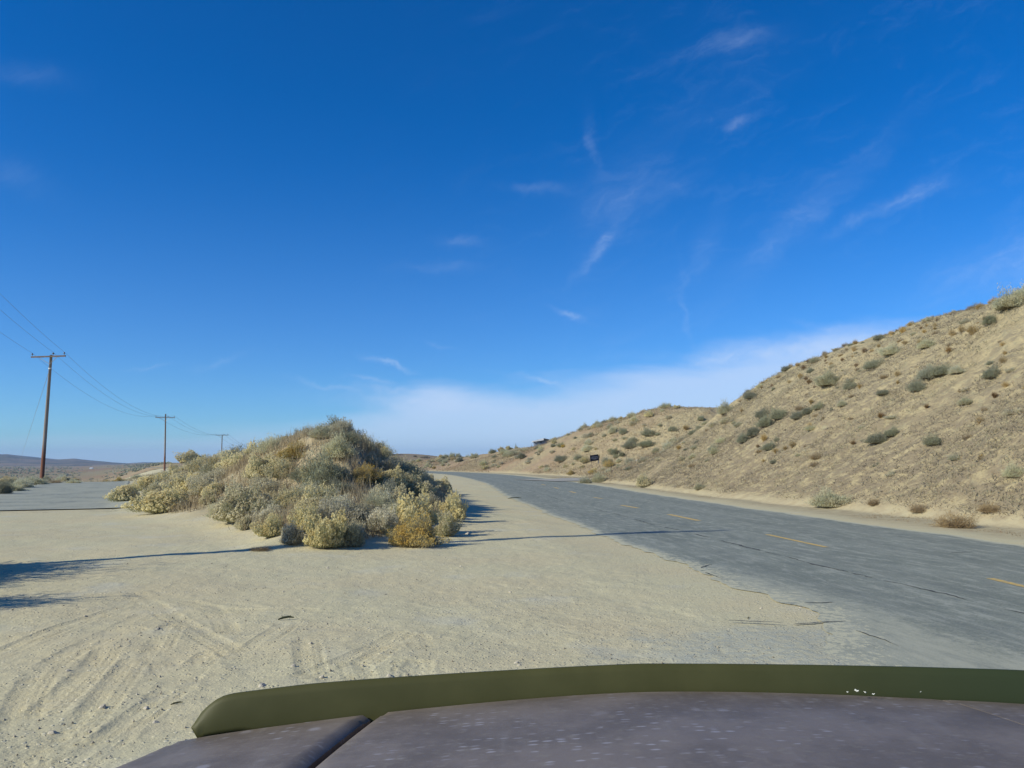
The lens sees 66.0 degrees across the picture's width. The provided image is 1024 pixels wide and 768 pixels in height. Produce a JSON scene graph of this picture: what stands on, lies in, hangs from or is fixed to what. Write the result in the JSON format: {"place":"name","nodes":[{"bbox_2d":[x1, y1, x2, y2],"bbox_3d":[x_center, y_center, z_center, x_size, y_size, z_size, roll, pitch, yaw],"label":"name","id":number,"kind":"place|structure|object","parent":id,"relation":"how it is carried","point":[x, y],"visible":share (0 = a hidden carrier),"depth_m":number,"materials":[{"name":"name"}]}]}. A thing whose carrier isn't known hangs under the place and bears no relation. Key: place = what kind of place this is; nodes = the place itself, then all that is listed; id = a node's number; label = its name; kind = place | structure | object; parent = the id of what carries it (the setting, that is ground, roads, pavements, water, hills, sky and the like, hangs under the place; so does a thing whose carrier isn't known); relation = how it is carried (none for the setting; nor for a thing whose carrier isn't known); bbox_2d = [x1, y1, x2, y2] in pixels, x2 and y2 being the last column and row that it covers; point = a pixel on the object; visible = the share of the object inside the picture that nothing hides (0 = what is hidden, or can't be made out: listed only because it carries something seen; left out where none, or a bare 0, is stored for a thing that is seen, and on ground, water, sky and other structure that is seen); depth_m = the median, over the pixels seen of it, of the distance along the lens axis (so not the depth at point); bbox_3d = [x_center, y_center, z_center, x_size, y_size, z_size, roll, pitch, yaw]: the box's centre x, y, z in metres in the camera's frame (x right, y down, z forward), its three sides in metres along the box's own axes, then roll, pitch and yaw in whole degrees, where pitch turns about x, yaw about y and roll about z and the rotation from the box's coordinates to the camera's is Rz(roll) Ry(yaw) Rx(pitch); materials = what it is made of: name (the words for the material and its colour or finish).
{"place":"outdoors","nodes":[
{"label":"outdoors","id":0,"kind":"place"},
{"bbox_2d":[0,454,128,465],"bbox_3d":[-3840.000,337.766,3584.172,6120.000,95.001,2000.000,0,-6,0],"label":"mountains","id":1,"kind":"structure","parent":0,"point":[9,460],"depth_m":3075.07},
{"bbox_2d":[0,481,139,510],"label":"side road","id":2,"kind":"structure","parent":0,"point":[81,495],"depth_m":36.76,"materials":[{"name":"asphalt"}]},
{"bbox_2d":[0,304,1023,767],"bbox_3d":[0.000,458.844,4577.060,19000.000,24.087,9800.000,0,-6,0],"label":"ground","id":3,"kind":"structure","parent":0,"point":[546,564],"depth_m":10.85,"materials":[{"name":"sand"}]},
{"bbox_2d":[0,477,16,493],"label":"sagebrush","id":4,"kind":"object","parent":3,"relation":"on","point":[4,490],"visible":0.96,"depth_m":41.40,"materials":[{"name":"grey plant"}]},
{"bbox_2d":[7,477,36,487],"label":"grey green shrub","id":5,"kind":"object","parent":3,"relation":"on","point":[27,484],"visible":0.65,"depth_m":51.29,"materials":[{"name":"green plant"}]},
{"bbox_2d":[17,475,50,484],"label":"grey green shrub","id":6,"kind":"object","parent":3,"relation":"on","point":[38,481],"visible":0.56,"depth_m":59.15,"materials":[{"name":"green plant"}]},
{"bbox_2d":[31,352,65,479],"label":"utility pole","id":7,"kind":"object","parent":3,"relation":"on","point":[43,458],"visible":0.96,"depth_m":72.99,"materials":[{"name":"brown wood"}]},
{"bbox_2d":[3,472,161,481],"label":"roadside grass","id":8,"kind":"structure","parent":3,"relation":"on","point":[130,479],"depth_m":77.45,"materials":[{"name":"plant"}]},
{"bbox_2d":[0,461,171,480],"bbox_3d":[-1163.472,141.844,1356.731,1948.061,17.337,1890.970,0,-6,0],"label":"brush","id":9,"kind":"object","parent":3,"relation":"on","point":[120,468],"visible":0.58,"depth_m":860.96,"materials":[{"name":"green plant"}]},
{"bbox_2d":[102,480,139,501],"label":"rabbitbrush","id":10,"kind":"object","parent":3,"relation":"on","point":[125,492],"visible":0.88,"depth_m":32.79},
{"bbox_2d":[132,470,162,491],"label":"rabbitbrush","id":11,"kind":"object","parent":3,"relation":"on","point":[144,480],"visible":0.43,"depth_m":40.24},
{"bbox_2d":[142,481,161,495],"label":"rabbitbrush","id":12,"kind":"object","parent":3,"relation":"on","point":[152,488],"visible":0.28,"depth_m":31.96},
{"bbox_2d":[115,482,191,513],"bbox_3d":[-10.823,3.496,24.226,2.263,0.976,1.409,5,-8,-41],"label":"rabbitbrush","id":13,"kind":"object","parent":3,"relation":"on","point":[153,502],"visible":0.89,"depth_m":23.95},
{"bbox_2d":[155,414,174,470],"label":"utility pole","id":14,"kind":"object","parent":3,"relation":"on","point":[165,440],"visible":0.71,"depth_m":154.53,"materials":[{"name":"brown wood"}]},
{"bbox_2d":[159,463,187,478],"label":"rabbitbrush","id":15,"kind":"object","parent":3,"relation":"on","point":[173,468],"visible":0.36,"depth_m":39.94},
{"bbox_2d":[159,469,196,495],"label":"rabbitbrush","id":16,"kind":"object","parent":3,"relation":"on","point":[171,484],"visible":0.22,"depth_m":27.84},
{"bbox_2d":[172,449,206,463],"bbox_3d":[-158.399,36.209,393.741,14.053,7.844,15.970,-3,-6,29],"label":"rabbitbrush","id":17,"kind":"object","parent":3,"relation":"on","point":[189,456],"visible":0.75,"depth_m":389.81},
{"bbox_2d":[186,456,205,472],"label":"rabbitbrush","id":18,"kind":"object","parent":3,"relation":"on","point":[189,467],"visible":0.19,"depth_m":33.07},
{"bbox_2d":[184,472,228,495],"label":"pale shrub","id":19,"kind":"object","parent":3,"relation":"on","point":[199,482],"visible":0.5,"depth_m":25.06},
{"bbox_2d":[192,454,220,472],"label":"golden shrub","id":20,"kind":"object","parent":3,"relation":"on","point":[210,459],"visible":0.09,"depth_m":29.64,"materials":[{"name":"plant"}]},
{"bbox_2d":[198,487,216,504],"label":"rabbitbrush","id":21,"kind":"object","parent":3,"relation":"on","point":[211,495],"visible":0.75,"depth_m":23.81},
{"bbox_2d":[199,456,218,475],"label":"grey green shrub","id":22,"kind":"object","parent":3,"relation":"on","point":[204,469],"visible":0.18,"depth_m":29.12,"materials":[{"name":"green plant"}]},
{"bbox_2d":[200,466,226,480],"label":"pale shrub","id":23,"kind":"object","parent":3,"relation":"on","point":[215,474],"visible":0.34,"depth_m":26.68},
{"bbox_2d":[200,481,228,495],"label":"rabbitbrush","id":24,"kind":"object","parent":3,"relation":"on","point":[212,486],"visible":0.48,"depth_m":24.68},
{"bbox_2d":[212,449,243,470],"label":"rabbitbrush","id":25,"kind":"object","parent":3,"relation":"on","point":[228,460],"visible":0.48,"depth_m":28.98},
{"bbox_2d":[208,474,272,522],"bbox_3d":[-6.799,2.884,19.868,1.479,1.228,2.180,4,-7,-32],"label":"rabbitbrush","id":26,"kind":"object","parent":3,"relation":"on","point":[228,506],"visible":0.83,"depth_m":19.48,"materials":[{"name":"plant"}]},
{"bbox_2d":[233,512,252,529],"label":"rabbitbrush","id":27,"kind":"object","parent":3,"relation":"on","point":[245,520],"visible":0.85,"depth_m":18.08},
{"bbox_2d":[236,450,279,479],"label":"rabbitbrush","id":28,"kind":"object","parent":3,"relation":"on","point":[254,466],"visible":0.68,"depth_m":24.22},
{"bbox_2d":[250,434,280,453],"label":"grey green shrub","id":29,"kind":"object","parent":3,"relation":"on","point":[262,446],"visible":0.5,"depth_m":27.07,"materials":[{"name":"green plant"}]},
{"bbox_2d":[249,511,282,537],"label":"rabbitbrush","id":30,"kind":"object","parent":3,"relation":"on","point":[267,528],"visible":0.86,"depth_m":15.72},
{"bbox_2d":[247,473,285,493],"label":"pale shrub","id":31,"kind":"object","parent":3,"relation":"on","point":[257,478],"visible":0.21,"depth_m":22.68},
{"bbox_2d":[251,500,286,524],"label":"pale shrub","id":32,"kind":"object","parent":3,"relation":"on","point":[267,512],"visible":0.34,"depth_m":17.80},
{"bbox_2d":[252,476,292,497],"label":"pale shrub","id":33,"kind":"object","parent":3,"relation":"on","point":[264,486],"visible":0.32,"depth_m":22.39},
{"bbox_2d":[259,455,294,478],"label":"rabbitbrush","id":34,"kind":"object","parent":3,"relation":"on","point":[274,471],"visible":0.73,"depth_m":23.62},
{"bbox_2d":[269,485,302,512],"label":"rabbitbrush","id":35,"kind":"object","parent":3,"relation":"on","point":[285,498],"visible":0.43,"depth_m":19.74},
{"bbox_2d":[273,440,305,459],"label":"golden shrub","id":36,"kind":"object","parent":3,"relation":"on","point":[289,452],"visible":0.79,"depth_m":24.27,"materials":[{"name":"plant"}]},
{"bbox_2d":[277,520,305,544],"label":"pale shrub","id":37,"kind":"object","parent":3,"relation":"on","point":[290,535],"visible":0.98,"depth_m":15.03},
{"bbox_2d":[146,422,457,538],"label":"dry grass","id":38,"kind":"structure","parent":3,"relation":"on","point":[288,440],"depth_m":23.77,"materials":[{"name":"plant"}]},
{"bbox_2d":[286,499,321,531],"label":"rabbitbrush","id":39,"kind":"object","parent":3,"relation":"on","point":[300,517],"visible":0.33,"depth_m":15.79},
{"bbox_2d":[287,477,323,497],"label":"grey green shrub","id":40,"kind":"object","parent":3,"relation":"on","point":[303,490],"visible":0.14,"depth_m":20.16,"materials":[{"name":"green plant"}]},
{"bbox_2d":[288,492,333,513],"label":"rabbitbrush","id":41,"kind":"object","parent":3,"relation":"on","point":[307,500],"visible":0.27,"depth_m":16.62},
{"bbox_2d":[293,478,343,506],"bbox_3d":[-4.438,2.548,17.920,1.058,0.837,1.154,2,-6,-24],"label":"rabbitbrush","id":42,"kind":"object","parent":3,"relation":"on","point":[308,495],"visible":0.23,"depth_m":17.75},
{"bbox_2d":[288,446,351,487],"bbox_3d":[-5.134,2.206,21.443,1.560,1.266,1.743,-2,-6,24],"label":"sagebrush","id":43,"kind":"object","parent":3,"relation":"on","point":[322,471],"visible":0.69,"depth_m":21.23,"materials":[{"name":"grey plant"}]},
{"bbox_2d":[307,421,335,438],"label":"grey green shrub","id":44,"kind":"object","parent":3,"relation":"on","point":[314,434],"visible":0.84,"depth_m":24.78,"materials":[{"name":"green plant"}]},
{"bbox_2d":[296,495,363,521],"bbox_3d":[-3.784,2.607,16.365,1.398,0.613,0.908,0,-6,-4],"label":"pale shrub","id":45,"kind":"object","parent":3,"relation":"on","point":[323,508],"visible":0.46,"depth_m":16.26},
{"bbox_2d":[302,507,360,548],"bbox_3d":[-3.441,2.730,15.005,1.129,0.798,0.973,2,-6,-16],"label":"rabbitbrush","id":46,"kind":"object","parent":3,"relation":"on","point":[325,532],"visible":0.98,"depth_m":14.85,"materials":[{"name":"plant"}]},
{"bbox_2d":[322,416,353,434],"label":"pale shrub","id":47,"kind":"object","parent":3,"relation":"on","point":[345,425],"visible":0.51,"depth_m":25.37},
{"bbox_2d":[319,428,360,458],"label":"grey green shrub","id":48,"kind":"object","parent":3,"relation":"on","point":[340,443],"visible":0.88,"depth_m":23.02,"materials":[{"name":"green plant"}]},
{"bbox_2d":[322,477,364,496],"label":"sagebrush","id":49,"kind":"object","parent":3,"relation":"on","point":[343,485],"visible":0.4,"depth_m":20.00,"materials":[{"name":"grey plant"}]},
{"bbox_2d":[321,415,366,435],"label":"sagebrush","id":50,"kind":"object","parent":3,"relation":"on","point":[334,420],"visible":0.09,"depth_m":27.08,"materials":[{"name":"grey plant"}]},
{"bbox_2d":[332,430,364,444],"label":"sagebrush","id":51,"kind":"object","parent":3,"relation":"on","point":[351,438],"visible":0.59,"depth_m":24.16,"materials":[{"name":"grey plant"}]},
{"bbox_2d":[338,519,365,547],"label":"sagebrush","id":52,"kind":"object","parent":3,"relation":"on","point":[357,539],"visible":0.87,"depth_m":15.10,"materials":[{"name":"grey plant"}]},
{"bbox_2d":[335,497,372,521],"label":"pale shrub","id":53,"kind":"object","parent":3,"relation":"on","point":[357,506],"visible":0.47,"depth_m":16.60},
{"bbox_2d":[342,517,369,536],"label":"pale shrub","id":54,"kind":"object","parent":3,"relation":"on","point":[363,528],"visible":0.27,"depth_m":15.87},
{"bbox_2d":[351,464,372,484],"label":"golden shrub","id":55,"kind":"object","parent":3,"relation":"on","point":[364,476],"visible":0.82,"depth_m":21.57,"materials":[{"name":"plant"}]},
{"bbox_2d":[354,461,382,480],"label":"golden shrub","id":56,"kind":"object","parent":3,"relation":"on","point":[375,476],"visible":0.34,"depth_m":22.38,"materials":[{"name":"plant"}]},
{"bbox_2d":[364,451,380,465],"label":"pale shrub","id":57,"kind":"object","parent":3,"relation":"on","point":[373,459],"visible":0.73,"depth_m":24.39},
{"bbox_2d":[360,489,394,510],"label":"grey green shrub","id":58,"kind":"object","parent":3,"relation":"on","point":[379,500],"visible":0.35,"depth_m":18.64,"materials":[{"name":"green plant"}]},
{"bbox_2d":[364,481,392,504],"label":"grey green shrub","id":59,"kind":"object","parent":3,"relation":"on","point":[376,492],"visible":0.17,"depth_m":19.14,"materials":[{"name":"green plant"}]},
{"bbox_2d":[359,500,398,532],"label":"pale shrub","id":60,"kind":"object","parent":3,"relation":"on","point":[376,516],"visible":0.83,"depth_m":16.38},
{"bbox_2d":[368,482,406,504],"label":"rabbitbrush","id":61,"kind":"object","parent":3,"relation":"on","point":[396,490],"visible":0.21,"depth_m":19.72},
{"bbox_2d":[376,453,398,470],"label":"pale shrub","id":62,"kind":"object","parent":3,"relation":"on","point":[390,463],"visible":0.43,"depth_m":25.31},
{"bbox_2d":[373,463,409,489],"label":"rabbitbrush","id":63,"kind":"object","parent":3,"relation":"on","point":[396,475],"visible":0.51,"depth_m":22.86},
{"bbox_2d":[385,452,428,479],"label":"grey green shrub","id":64,"kind":"object","parent":3,"relation":"on","point":[413,467],"visible":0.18,"depth_m":26.61,"materials":[{"name":"green plant"}]},
{"bbox_2d":[390,485,441,526],"bbox_3d":[-2.116,2.804,18.008,1.228,1.013,1.090,3,-6,-28],"label":"rabbitbrush","id":65,"kind":"object","parent":3,"relation":"on","point":[406,509],"visible":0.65,"depth_m":17.94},
{"bbox_2d":[384,504,451,547],"bbox_3d":[-1.937,2.798,15.575,1.523,0.849,0.922,-3,-7,31],"label":"golden shrub","id":66,"kind":"object","parent":3,"relation":"on","point":[413,535],"visible":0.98,"depth_m":15.44,"materials":[{"name":"plant"}]},
{"bbox_2d":[403,468,442,494],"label":"rabbitbrush","id":67,"kind":"object","parent":3,"relation":"on","point":[418,485],"visible":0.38,"depth_m":23.35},
{"bbox_2d":[417,490,447,507],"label":"pale shrub","id":68,"kind":"object","parent":3,"relation":"on","point":[434,498],"visible":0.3,"depth_m":22.39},
{"bbox_2d":[434,474,452,492],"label":"rabbitbrush","id":69,"kind":"object","parent":3,"relation":"on","point":[445,482],"visible":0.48,"depth_m":40.29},
{"bbox_2d":[433,508,462,535],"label":"rabbitbrush","id":70,"kind":"object","parent":3,"relation":"on","point":[445,526],"visible":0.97,"depth_m":17.55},
{"bbox_2d":[432,486,468,520],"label":"rabbitbrush","id":71,"kind":"object","parent":3,"relation":"on","point":[457,508],"visible":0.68,"depth_m":21.51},
{"bbox_2d":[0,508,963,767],"bbox_3d":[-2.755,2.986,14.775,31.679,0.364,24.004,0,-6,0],"label":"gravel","id":72,"kind":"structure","parent":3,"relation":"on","point":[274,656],"depth_m":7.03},
{"bbox_2d":[411,406,715,480],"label":"bank grass","id":73,"kind":"structure","parent":3,"relation":"on","point":[616,468],"depth_m":102.97,"materials":[{"name":"plant"}]},
{"bbox_2d":[116,663,1023,767],"bbox_3d":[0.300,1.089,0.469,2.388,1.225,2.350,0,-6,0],"label":"parked car","id":74,"kind":"object","parent":3,"relation":"on","point":[666,715],"visible":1,"depth_m":1.48,"materials":[{"name":"paint"}]},
{"bbox_2d":[590,471,608,481],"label":"grey green shrub","id":75,"kind":"object","parent":3,"relation":"on","point":[597,477],"visible":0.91,"depth_m":66.38,"materials":[{"name":"green plant"}]},
{"bbox_2d":[635,474,653,487],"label":"rabbitbrush","id":76,"kind":"object","parent":3,"relation":"on","point":[642,482],"visible":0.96,"depth_m":51.44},
{"bbox_2d":[714,398,733,414],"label":"grey green shrub","id":77,"kind":"object","parent":3,"relation":"on","point":[723,408],"visible":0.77,"depth_m":59.87,"materials":[{"name":"green plant"}]},
{"bbox_2d":[746,426,760,436],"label":"sagebrush","id":78,"kind":"object","parent":3,"relation":"on","point":[752,431],"visible":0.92,"depth_m":44.52,"materials":[{"name":"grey plant"}]},
{"bbox_2d":[754,411,774,427],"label":"sagebrush","id":79,"kind":"object","parent":3,"relation":"on","point":[764,421],"visible":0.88,"depth_m":44.60,"materials":[{"name":"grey plant"}]},
{"bbox_2d":[767,404,788,419],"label":"sagebrush","id":80,"kind":"object","parent":3,"relation":"on","point":[778,415],"visible":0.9,"depth_m":44.50,"materials":[{"name":"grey plant"}]},
{"bbox_2d":[548,444,1020,535],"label":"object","id":81,"kind":"object","parent":3,"relation":"on","point":[838,487],"visible":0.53,"depth_m":29.56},
{"bbox_2d":[602,296,1023,515],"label":"brown weeds","id":82,"kind":"object","parent":3,"relation":"on","point":[825,412],"visible":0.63,"depth_m":37.31,"materials":[{"name":"plant"}]},
{"bbox_2d":[604,290,1023,511],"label":"pale stubble","id":83,"kind":"object","parent":3,"relation":"on","point":[894,421],"visible":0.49,"depth_m":33.88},
{"bbox_2d":[812,366,839,386],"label":"grey green shrub","id":84,"kind":"object","parent":3,"relation":"on","point":[827,379],"visible":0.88,"depth_m":44.16,"materials":[{"name":"green plant"}]},
{"bbox_2d":[802,485,855,507],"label":"grey green shrub","id":85,"kind":"object","parent":3,"relation":"on","point":[829,499],"visible":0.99,"depth_m":28.10,"materials":[{"name":"green plant"}]},
{"bbox_2d":[635,305,1023,513],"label":"clods","id":86,"kind":"object","parent":3,"relation":"on","point":[868,413],"visible":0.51,"depth_m":34.18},
{"bbox_2d":[861,356,884,369],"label":"sagebrush","id":87,"kind":"object","parent":3,"relation":"on","point":[869,365],"visible":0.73,"depth_m":40.88,"materials":[{"name":"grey plant"}]},
{"bbox_2d":[861,429,892,443],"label":"sagebrush","id":88,"kind":"object","parent":3,"relation":"on","point":[874,438],"visible":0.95,"depth_m":31.29,"materials":[{"name":"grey plant"}]},
{"bbox_2d":[875,341,902,355],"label":"grey green shrub","id":89,"kind":"object","parent":3,"relation":"on","point":[888,351],"visible":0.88,"depth_m":40.96,"materials":[{"name":"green plant"}]},
{"bbox_2d":[882,425,897,436],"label":"sagebrush","id":90,"kind":"object","parent":3,"relation":"on","point":[890,433],"visible":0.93,"depth_m":31.08,"materials":[{"name":"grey plant"}]},
{"bbox_2d":[904,376,926,391],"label":"sagebrush","id":91,"kind":"object","parent":3,"relation":"on","point":[916,386],"visible":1,"depth_m":33.20,"materials":[{"name":"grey plant"}]},
{"bbox_2d":[905,503,927,512],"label":"dry shrub","id":92,"kind":"object","parent":3,"relation":"on","point":[919,509],"visible":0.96,"depth_m":23.91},
{"bbox_2d":[913,361,935,379],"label":"sagebrush","id":93,"kind":"object","parent":3,"relation":"on","point":[924,373],"visible":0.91,"depth_m":33.74,"materials":[{"name":"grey plant"}]},
{"bbox_2d":[914,336,935,348],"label":"grey green shrub","id":94,"kind":"object","parent":3,"relation":"on","point":[924,344],"visible":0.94,"depth_m":37.32,"materials":[{"name":"green plant"}]},
{"bbox_2d":[922,432,941,444],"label":"sagebrush","id":95,"kind":"object","parent":3,"relation":"on","point":[931,440],"visible":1,"depth_m":27.59,"materials":[{"name":"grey plant"}]},
{"bbox_2d":[929,363,950,375],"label":"sagebrush","id":96,"kind":"object","parent":3,"relation":"on","point":[942,370],"visible":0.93,"depth_m":33.11,"materials":[{"name":"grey plant"}]},
{"bbox_2d":[929,508,982,528],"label":"dry shrub","id":97,"kind":"object","parent":3,"relation":"on","point":[949,523],"visible":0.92,"depth_m":20.10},
{"bbox_2d":[945,362,967,373],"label":"grey green shrub","id":98,"kind":"object","parent":3,"relation":"on","point":[954,370],"visible":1,"depth_m":32.11,"materials":[{"name":"green plant"}]},
{"bbox_2d":[974,501,1002,512],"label":"dry shrub","id":99,"kind":"object","parent":3,"relation":"on","point":[989,509],"visible":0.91,"depth_m":21.20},
{"bbox_2d":[981,313,997,325],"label":"sagebrush","id":100,"kind":"object","parent":3,"relation":"on","point":[988,319],"visible":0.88,"depth_m":34.70,"materials":[{"name":"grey plant"}]},
{"bbox_2d":[979,362,1000,378],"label":"sagebrush","id":101,"kind":"object","parent":3,"relation":"on","point":[989,372],"visible":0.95,"depth_m":29.71,"materials":[{"name":"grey plant"}]},
{"bbox_2d":[990,283,1023,311],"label":"grey green shrub","id":102,"kind":"object","parent":3,"relation":"on","point":[1002,303],"visible":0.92,"depth_m":34.62,"materials":[{"name":"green plant"}]},
{"bbox_2d":[999,458,1023,477],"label":"grey green shrub","id":103,"kind":"object","parent":3,"relation":"on","point":[1008,472],"visible":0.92,"depth_m":22.02,"materials":[{"name":"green plant"}]},
{"bbox_2d":[0,0,1023,462],"label":"sky","id":104,"kind":"structure","parent":0,"point":[433,227],"materials":[{"name":"blue"}]},
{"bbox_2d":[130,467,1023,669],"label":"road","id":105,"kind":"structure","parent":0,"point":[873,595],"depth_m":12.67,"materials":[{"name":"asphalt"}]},
{"bbox_2d":[518,460,636,480],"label":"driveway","id":106,"kind":"structure","parent":0,"point":[567,479],"depth_m":75.13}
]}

